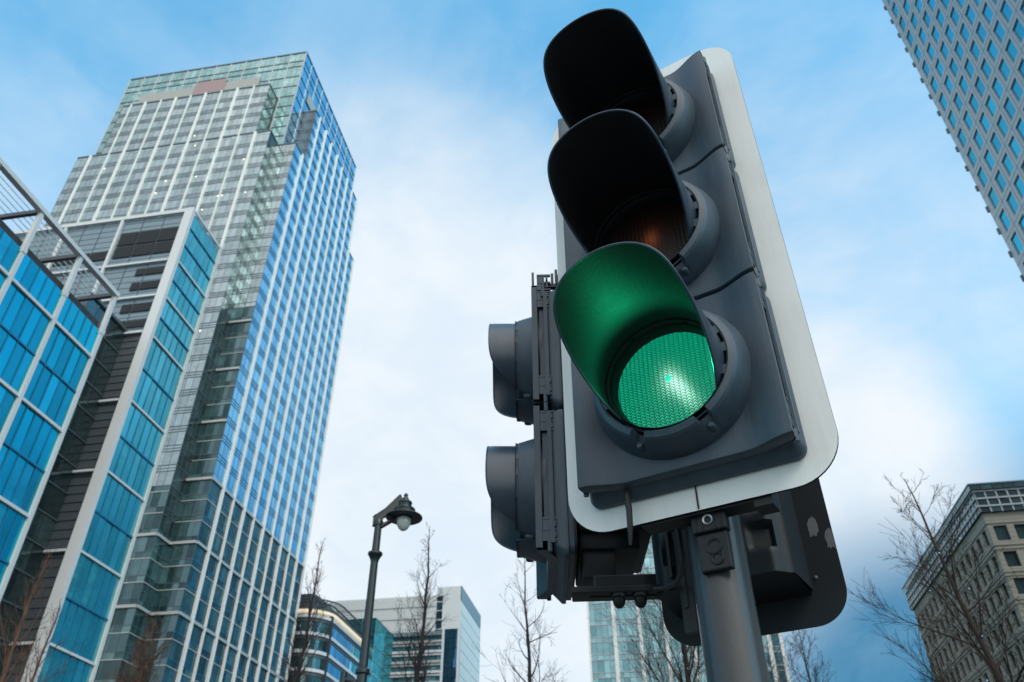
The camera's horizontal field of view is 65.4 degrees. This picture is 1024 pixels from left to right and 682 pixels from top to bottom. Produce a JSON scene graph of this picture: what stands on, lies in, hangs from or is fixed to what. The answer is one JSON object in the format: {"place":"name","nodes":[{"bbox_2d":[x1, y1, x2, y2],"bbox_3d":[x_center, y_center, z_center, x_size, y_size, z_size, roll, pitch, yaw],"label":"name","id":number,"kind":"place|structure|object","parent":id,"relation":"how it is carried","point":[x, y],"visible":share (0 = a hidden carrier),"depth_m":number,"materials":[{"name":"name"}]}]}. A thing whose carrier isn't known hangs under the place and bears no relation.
{"place":"outdoors","nodes":[
{"label":"outdoors","id":0,"kind":"place"},
{"bbox_2d":[0,157,119,601],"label":"blue glass block","id":1,"kind":"structure","parent":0,"point":[51,335],"depth_m":54.96,"materials":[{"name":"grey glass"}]},
{"bbox_2d":[0,207,221,681],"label":"framed office block","id":2,"kind":"structure","parent":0,"point":[158,272],"depth_m":64.66,"materials":[{"name":"teal glass"}]},
{"bbox_2d":[41,51,357,681],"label":"glass tower","id":3,"kind":"structure","parent":0,"point":[252,162],"depth_m":149.95,"materials":[{"name":"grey glass"}]},
{"bbox_2d":[327,586,480,681],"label":"pale clad building","id":4,"kind":"structure","parent":0,"point":[455,656],"depth_m":204.72,"materials":[{"name":"metal"}]},
{"bbox_2d":[435,621,441,628],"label":"window","id":5,"kind":"structure","parent":4,"relation":"in","point":[437,622],"depth_m":203.25,"materials":[{"name":"blue glass"}]},
{"bbox_2d":[436,612,441,618],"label":"window","id":6,"kind":"structure","parent":4,"relation":"in","point":[440,614],"depth_m":204.71,"materials":[{"name":"blue glass"}]},
{"bbox_2d":[0,0,1023,681],"label":"sky","id":7,"kind":"structure","parent":0,"point":[446,113],"materials":[{"name":"blue"}]},
{"bbox_2d":[768,629,836,681],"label":"bare tree","id":8,"kind":"object","parent":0,"point":[804,655],"visible":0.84,"depth_m":21.71,"materials":[{"name":"brown plant"}]},
{"bbox_2d":[847,469,1023,681],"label":"bare tree","id":9,"kind":"object","parent":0,"point":[988,659],"visible":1,"depth_m":13.55,"materials":[{"name":"brown plant"}]},
{"bbox_2d":[919,536,1023,681],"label":"string lights","id":10,"kind":"object","parent":9,"relation":"hanging from","point":[944,627],"visible":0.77,"depth_m":13.73,"materials":[{"name":"black rubber"}]},
{"bbox_2d":[882,0,1023,281],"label":"steel clad tower","id":11,"kind":"structure","parent":0,"point":[967,56],"depth_m":84.09,"materials":[{"name":"grey metal"}]},
{"bbox_2d":[892,2,898,18],"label":"window","id":12,"kind":"structure","parent":11,"relation":"in","point":[895,10],"depth_m":105.34,"materials":[{"name":"blue glass"}]},
{"bbox_2d":[899,15,905,31],"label":"window","id":13,"kind":"structure","parent":11,"relation":"in","point":[902,23],"depth_m":103.30,"materials":[{"name":"blue glass"}]},
{"bbox_2d":[903,0,909,14],"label":"window","id":14,"kind":"structure","parent":11,"relation":"in","point":[906,6],"depth_m":101.45,"materials":[{"name":"blue glass"}]},
{"bbox_2d":[907,31,913,46],"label":"window","id":15,"kind":"structure","parent":11,"relation":"in","point":[910,38],"depth_m":101.40,"materials":[{"name":"blue glass"}]},
{"bbox_2d":[911,13,917,29],"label":"window","id":16,"kind":"structure","parent":11,"relation":"in","point":[914,21],"depth_m":99.49,"materials":[{"name":"blue glass"}]},
{"bbox_2d":[914,45,921,61],"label":"window","id":17,"kind":"structure","parent":11,"relation":"in","point":[917,52],"depth_m":99.47,"materials":[{"name":"blue glass"}]},
{"bbox_2d":[915,0,922,12],"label":"window","id":18,"kind":"structure","parent":11,"relation":"in","point":[918,4],"depth_m":97.70,"materials":[{"name":"blue glass"}]},
{"bbox_2d":[919,27,925,44],"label":"window","id":19,"kind":"structure","parent":11,"relation":"in","point":[922,36],"depth_m":97.57,"materials":[{"name":"blue glass"}]},
{"bbox_2d":[922,60,929,77],"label":"window","id":20,"kind":"structure","parent":11,"relation":"in","point":[925,68],"depth_m":97.51,"materials":[{"name":"blue glass"}]},
{"bbox_2d":[923,10,930,28],"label":"window","id":21,"kind":"structure","parent":11,"relation":"in","point":[927,20],"depth_m":95.77,"materials":[{"name":"blue glass"}]},
{"bbox_2d":[927,42,934,60],"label":"window","id":22,"kind":"structure","parent":11,"relation":"in","point":[930,50],"depth_m":95.61,"materials":[{"name":"blue glass"}]},
{"bbox_2d":[928,0,935,11],"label":"window","id":23,"kind":"structure","parent":11,"relation":"in","point":[931,3],"depth_m":94.01,"materials":[{"name":"blue glass"}]},
{"bbox_2d":[931,76,938,93],"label":"window","id":24,"kind":"structure","parent":11,"relation":"in","point":[934,84],"depth_m":95.54,"materials":[{"name":"blue glass"}]},
{"bbox_2d":[932,26,939,43],"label":"window","id":25,"kind":"structure","parent":11,"relation":"in","point":[935,34],"depth_m":93.79,"materials":[{"name":"blue glass"}]},
{"bbox_2d":[936,59,943,76],"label":"window","id":26,"kind":"structure","parent":11,"relation":"in","point":[939,67],"depth_m":93.62,"materials":[{"name":"blue glass"}]},
{"bbox_2d":[936,9,944,27],"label":"window","id":27,"kind":"structure","parent":11,"relation":"in","point":[940,18],"depth_m":92.13,"materials":[{"name":"blue glass"}]},
{"bbox_2d":[939,93,947,111],"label":"window","id":28,"kind":"structure","parent":11,"relation":"in","point":[943,102],"depth_m":93.62,"materials":[{"name":"blue glass"}]},
{"bbox_2d":[940,42,948,59],"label":"window","id":29,"kind":"structure","parent":11,"relation":"in","point":[944,51],"depth_m":91.86,"materials":[{"name":"blue glass"}]},
{"bbox_2d":[941,0,949,10],"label":"window","id":30,"kind":"structure","parent":11,"relation":"in","point":[945,2],"depth_m":90.35,"materials":[{"name":"blue glass"}]},
{"bbox_2d":[945,75,952,93],"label":"window","id":31,"kind":"structure","parent":11,"relation":"in","point":[948,84],"depth_m":91.69,"materials":[{"name":"blue glass"}]},
{"bbox_2d":[945,25,953,43],"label":"window","id":32,"kind":"structure","parent":11,"relation":"in","point":[949,33],"depth_m":90.15,"materials":[{"name":"blue glass"}]},
{"bbox_2d":[948,110,956,128],"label":"window","id":33,"kind":"structure","parent":11,"relation":"in","point":[952,119],"depth_m":91.63,"materials":[{"name":"blue glass"}]},
{"bbox_2d":[950,7,958,26],"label":"window","id":34,"kind":"structure","parent":11,"relation":"in","point":[954,16],"depth_m":88.45,"materials":[{"name":"blue glass"}]},
{"bbox_2d":[950,58,958,77],"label":"window","id":35,"kind":"structure","parent":11,"relation":"in","point":[954,68],"depth_m":89.91,"materials":[{"name":"blue glass"}]},
{"bbox_2d":[954,93,962,111],"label":"window","id":36,"kind":"structure","parent":11,"relation":"in","point":[957,101],"depth_m":89.75,"materials":[{"name":"blue glass"}]},
{"bbox_2d":[955,41,963,60],"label":"window","id":37,"kind":"structure","parent":11,"relation":"in","point":[959,51],"depth_m":88.20,"materials":[{"name":"blue glass"}]},
{"bbox_2d":[956,0,963,8],"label":"window","id":38,"kind":"structure","parent":11,"relation":"in","point":[960,2],"depth_m":86.63,"materials":[{"name":"blue glass"}]},
{"bbox_2d":[957,128,966,147],"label":"window","id":39,"kind":"structure","parent":11,"relation":"in","point":[961,137],"depth_m":89.71,"materials":[{"name":"blue glass"}]},
{"bbox_2d":[959,75,968,95],"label":"window","id":40,"kind":"structure","parent":11,"relation":"in","point":[963,84],"depth_m":87.96,"materials":[{"name":"blue glass"}]},
{"bbox_2d":[960,23,969,43],"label":"window","id":41,"kind":"structure","parent":11,"relation":"in","point":[965,34],"depth_m":86.48,"materials":[{"name":"blue glass"}]},
{"bbox_2d":[963,110,972,130],"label":"window","id":42,"kind":"structure","parent":11,"relation":"in","point":[967,119],"depth_m":87.80,"materials":[{"name":"blue glass"}]},
{"bbox_2d":[965,59,973,77],"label":"window","id":43,"kind":"structure","parent":11,"relation":"in","point":[969,68],"depth_m":86.27,"materials":[{"name":"blue glass"}]},
{"bbox_2d":[966,5,975,24],"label":"window","id":44,"kind":"structure","parent":11,"relation":"in","point":[970,14],"depth_m":84.77,"materials":[{"name":"blue glass"}]},
{"bbox_2d":[967,147,976,167],"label":"window","id":45,"kind":"structure","parent":11,"relation":"in","point":[971,156],"depth_m":87.75,"materials":[{"name":"blue glass"}]},
{"bbox_2d":[969,93,978,113],"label":"window","id":46,"kind":"structure","parent":11,"relation":"in","point":[973,102],"depth_m":86.02,"materials":[{"name":"blue glass"}]},
{"bbox_2d":[970,40,980,60],"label":"window","id":47,"kind":"structure","parent":11,"relation":"in","point":[975,51],"depth_m":84.56,"materials":[{"name":"blue glass"}]},
{"bbox_2d":[974,130,983,149],"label":"window","id":48,"kind":"structure","parent":11,"relation":"in","point":[979,141],"depth_m":85.83,"materials":[{"name":"blue glass"}]},
{"bbox_2d":[975,76,984,97],"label":"window","id":49,"kind":"structure","parent":11,"relation":"in","point":[979,85],"depth_m":84.30,"materials":[{"name":"blue glass"}]},
{"bbox_2d":[976,22,986,42],"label":"window","id":50,"kind":"structure","parent":11,"relation":"in","point":[981,32],"depth_m":82.81,"materials":[{"name":"blue glass"}]},
{"bbox_2d":[978,167,987,187],"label":"window","id":51,"kind":"structure","parent":11,"relation":"in","point":[981,175],"depth_m":85.77,"materials":[{"name":"blue glass"}]},
{"bbox_2d":[980,113,989,133],"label":"window","id":52,"kind":"structure","parent":11,"relation":"in","point":[984,122],"depth_m":84.05,"materials":[{"name":"blue glass"}]},
{"bbox_2d":[981,58,991,79],"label":"window","id":53,"kind":"structure","parent":11,"relation":"in","point":[986,69],"depth_m":82.60,"materials":[{"name":"blue glass"}]},
{"bbox_2d":[982,3,992,24],"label":"window","id":54,"kind":"structure","parent":11,"relation":"in","point":[987,13],"depth_m":81.09,"materials":[{"name":"blue glass"}]},
{"bbox_2d":[984,149,994,170],"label":"window","id":55,"kind":"structure","parent":11,"relation":"in","point":[988,158],"depth_m":83.91,"materials":[{"name":"blue glass"}]},
{"bbox_2d":[986,95,996,116],"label":"window","id":56,"kind":"structure","parent":11,"relation":"in","point":[990,104],"depth_m":82.36,"materials":[{"name":"blue glass"}]},
{"bbox_2d":[987,40,997,61],"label":"window","id":57,"kind":"structure","parent":11,"relation":"in","point":[992,50],"depth_m":80.87,"materials":[{"name":"blue glass"}]},
{"bbox_2d":[988,188,998,208],"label":"window","id":58,"kind":"structure","parent":11,"relation":"in","point":[992,196],"depth_m":83.84,"materials":[{"name":"blue glass"}]},
{"bbox_2d":[990,132,1001,153],"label":"window","id":59,"kind":"structure","parent":11,"relation":"in","point":[995,141],"depth_m":82.12,"materials":[{"name":"blue glass"}]},
{"bbox_2d":[992,78,1003,99],"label":"window","id":60,"kind":"structure","parent":11,"relation":"in","point":[997,87],"depth_m":80.61,"materials":[{"name":"blue glass"}]},
{"bbox_2d":[994,20,1004,42],"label":"window","id":61,"kind":"structure","parent":11,"relation":"in","point":[999,31],"depth_m":79.16,"materials":[{"name":"blue glass"}]},
{"bbox_2d":[995,171,1006,192],"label":"window","id":62,"kind":"structure","parent":11,"relation":"in","point":[999,178],"depth_m":81.94,"materials":[{"name":"blue glass"}]},
{"bbox_2d":[997,116,1008,137],"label":"window","id":63,"kind":"structure","parent":11,"relation":"in","point":[1001,124],"depth_m":80.40,"materials":[{"name":"blue glass"}]},
{"bbox_2d":[999,59,1010,81],"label":"window","id":64,"kind":"structure","parent":11,"relation":"in","point":[1004,69],"depth_m":78.91,"materials":[{"name":"blue glass"}]},
{"bbox_2d":[999,209,1010,230],"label":"window","id":65,"kind":"structure","parent":11,"relation":"in","point":[1003,217],"depth_m":81.90,"materials":[{"name":"blue glass"}]},
{"bbox_2d":[1000,0,1012,22],"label":"window","id":66,"kind":"structure","parent":11,"relation":"in","point":[1006,11],"depth_m":77.44,"materials":[{"name":"blue glass"}]},
{"bbox_2d":[1002,153,1013,175],"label":"window","id":67,"kind":"structure","parent":11,"relation":"in","point":[1008,165],"depth_m":80.17,"materials":[{"name":"blue glass"}]},
{"bbox_2d":[1004,98,1015,120],"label":"window","id":68,"kind":"structure","parent":11,"relation":"in","point":[1008,106],"depth_m":78.66,"materials":[{"name":"blue glass"}]},
{"bbox_2d":[1006,39,1017,62],"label":"window","id":69,"kind":"structure","parent":11,"relation":"in","point":[1011,49],"depth_m":77.20,"materials":[{"name":"blue glass"}]},
{"bbox_2d":[1007,192,1018,214],"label":"window","id":70,"kind":"structure","parent":11,"relation":"in","point":[1011,200],"depth_m":79.99,"materials":[{"name":"blue glass"}]},
{"bbox_2d":[1009,136,1020,158],"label":"window","id":71,"kind":"structure","parent":11,"relation":"in","point":[1013,145],"depth_m":78.44,"materials":[{"name":"blue glass"}]},
{"bbox_2d":[1011,78,1022,101],"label":"window","id":72,"kind":"structure","parent":11,"relation":"in","point":[1016,88],"depth_m":76.96,"materials":[{"name":"blue glass"}]},
{"bbox_2d":[1011,232,1022,254],"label":"window","id":73,"kind":"structure","parent":11,"relation":"in","point":[1015,240],"depth_m":79.95,"materials":[{"name":"blue glass"}]},
{"bbox_2d":[1013,18,1023,41],"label":"window","id":74,"kind":"structure","parent":11,"relation":"in","point":[1018,29],"depth_m":75.51,"materials":[{"name":"blue glass"}]},
{"bbox_2d":[1014,175,1023,197],"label":"window","id":75,"kind":"structure","parent":11,"relation":"in","point":[1019,185],"depth_m":78.26,"materials":[{"name":"blue glass"}]},
{"bbox_2d":[1016,118,1023,140],"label":"window","id":76,"kind":"structure","parent":11,"relation":"in","point":[1020,127],"depth_m":76.94,"materials":[{"name":"blue glass"}]},
{"bbox_2d":[1018,59,1023,77],"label":"window","id":77,"kind":"structure","parent":11,"relation":"in","point":[1021,69],"depth_m":75.66,"materials":[{"name":"blue glass"}]},
{"bbox_2d":[1019,215,1023,231],"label":"window","id":78,"kind":"structure","parent":11,"relation":"in","point":[1021,223],"depth_m":78.50,"materials":[{"name":"blue glass"}]},
{"bbox_2d":[901,480,1023,681],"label":"stone office building","id":79,"kind":"structure","parent":0,"point":[994,513],"depth_m":111.35,"materials":[{"name":"stone"}]},
{"bbox_2d":[993,526,1010,539],"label":"window","id":80,"kind":"structure","parent":79,"relation":"in","point":[1001,532],"depth_m":107.57,"materials":[{"name":"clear glass"}]},
{"bbox_2d":[1003,584,1009,598],"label":"window","id":81,"kind":"structure","parent":79,"relation":"in","point":[1004,586],"depth_m":105.07,"materials":[{"name":"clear glass"}]},
{"bbox_2d":[1003,551,1020,566],"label":"window","id":82,"kind":"structure","parent":79,"relation":"in","point":[1011,558],"depth_m":105.39,"materials":[{"name":"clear glass"}]},
{"bbox_2d":[1013,578,1023,593],"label":"window","id":83,"kind":"structure","parent":79,"relation":"in","point":[1020,589],"depth_m":103.35,"materials":[{"name":"clear glass"}]},
{"bbox_2d":[1014,525,1023,538],"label":"window","id":84,"kind":"structure","parent":79,"relation":"in","point":[1019,529],"depth_m":107.35,"materials":[{"name":"clear glass"}]},
{"bbox_2d":[1017,646,1023,662],"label":"window","id":85,"kind":"structure","parent":79,"relation":"in","point":[1019,651],"depth_m":102.90,"materials":[{"name":"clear glass"}]},
{"label":"ground","id":86,"kind":"structure","parent":0,"visible":0},
{"bbox_2d":[0,543,61,681],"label":"bare tree","id":87,"kind":"object","parent":86,"relation":"on","point":[7,660],"visible":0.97,"depth_m":16.79,"materials":[{"name":"brown plant"}]},
{"bbox_2d":[13,597,79,681],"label":"bare tree","id":88,"kind":"object","parent":86,"relation":"on","point":[38,663],"visible":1,"depth_m":15.07,"materials":[{"name":"brown plant"}]},
{"bbox_2d":[94,612,176,681],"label":"bare tree","id":89,"kind":"object","parent":86,"relation":"on","point":[141,668],"visible":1,"depth_m":19.29,"materials":[{"name":"brown plant"}]},
{"bbox_2d":[269,537,342,681],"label":"bare tree","id":90,"kind":"object","parent":86,"relation":"on","point":[296,673],"visible":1,"depth_m":22.79,"materials":[{"name":"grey plant"}]},
{"bbox_2d":[287,594,372,681],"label":"rounded office building","id":91,"kind":"structure","parent":86,"relation":"on","point":[343,648],"depth_m":155.68,"materials":[{"name":"blue glass"}]},
{"bbox_2d":[345,618,393,681],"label":"teal glass block","id":92,"kind":"structure","parent":86,"relation":"on","point":[379,663],"depth_m":176.00,"materials":[{"name":"teal glass"}]},
{"bbox_2d":[339,493,421,681],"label":"street lamp","id":93,"kind":"object","parent":86,"relation":"on","point":[400,512],"visible":1,"depth_m":12.22,"materials":[{"name":"black metal"}]},
{"bbox_2d":[378,522,453,681],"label":"bare tree","id":94,"kind":"object","parent":86,"relation":"on","point":[418,668],"visible":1,"depth_m":21.24,"materials":[{"name":"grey plant"}]},
{"bbox_2d":[474,554,569,681],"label":"bare tree","id":95,"kind":"object","parent":86,"relation":"on","point":[527,643],"visible":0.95,"depth_m":21.20,"materials":[{"name":"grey plant"}]},
{"bbox_2d":[586,539,790,681],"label":"glass building","id":96,"kind":"structure","parent":86,"relation":"on","point":[602,654],"depth_m":143.83,"materials":[{"name":"glass"}]},
{"bbox_2d":[594,538,821,681],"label":"bare tree","id":97,"kind":"object","parent":86,"relation":"on","point":[686,665],"visible":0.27,"depth_m":24.43,"materials":[{"name":"brown plant"}]},
{"bbox_2d":[685,515,769,681],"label":"signal pole","id":98,"kind":"object","parent":86,"relation":"on","point":[731,637],"depth_m":1.41,"materials":[{"name":"grey metal"}]},
{"bbox_2d":[485,269,650,603],"bbox_3d":[0.140,0.256,2.241,0.410,0.925,0.352,-1,-37,1],"label":"pedestrian signal","id":99,"kind":"object","parent":98,"relation":"attached to","point":[532,518],"visible":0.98,"depth_m":2.03,"materials":[{"name":"black plastic"}]},
{"bbox_2d":[543,8,838,544],"bbox_3d":[0.269,-0.270,1.763,0.545,1.361,0.403,-20,-41,25],"label":"traffic signal","id":100,"kind":"object","parent":98,"relation":"attached to","point":[693,384],"visible":1,"depth_m":1.63,"materials":[{"name":"black plastic"}]},
{"bbox_2d":[690,511,734,574],"bbox_3d":[0.371,0.363,1.477,0.068,0.128,0.027,-20,-41,25],"label":"pole clamp","id":101,"kind":"object","parent":98,"relation":"attached to","point":[710,533],"visible":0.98,"depth_m":1.47,"materials":[{"name":"metal"}]},
{"bbox_2d":[651,478,846,645],"bbox_3d":[0.577,0.193,2.152,0.412,1.270,0.525,-20,-41,25],"label":"traffic signal","id":102,"kind":"object","parent":98,"relation":"attached to","point":[797,575],"visible":0.13,"depth_m":1.71,"materials":[{"name":"grey paint"}]},
{"bbox_2d":[571,574,659,608],"bbox_3d":[0.240,0.565,1.783,0.212,0.074,0.060,-3,-37,4],"label":"signal bracket","id":103,"kind":"object","parent":102,"relation":"attached to","point":[618,590],"visible":0.91,"depth_m":1.77,"materials":[{"name":"metal"}]},
{"bbox_2d":[652,528,684,591],"bbox_3d":[0.335,0.444,1.712,0.031,0.163,0.221,5,-37,-7],"label":"bent cable","id":104,"kind":"object","parent":103,"relation":"attached to","point":[676,581],"visible":0.71,"depth_m":1.62,"materials":[{"name":"black rubber"}]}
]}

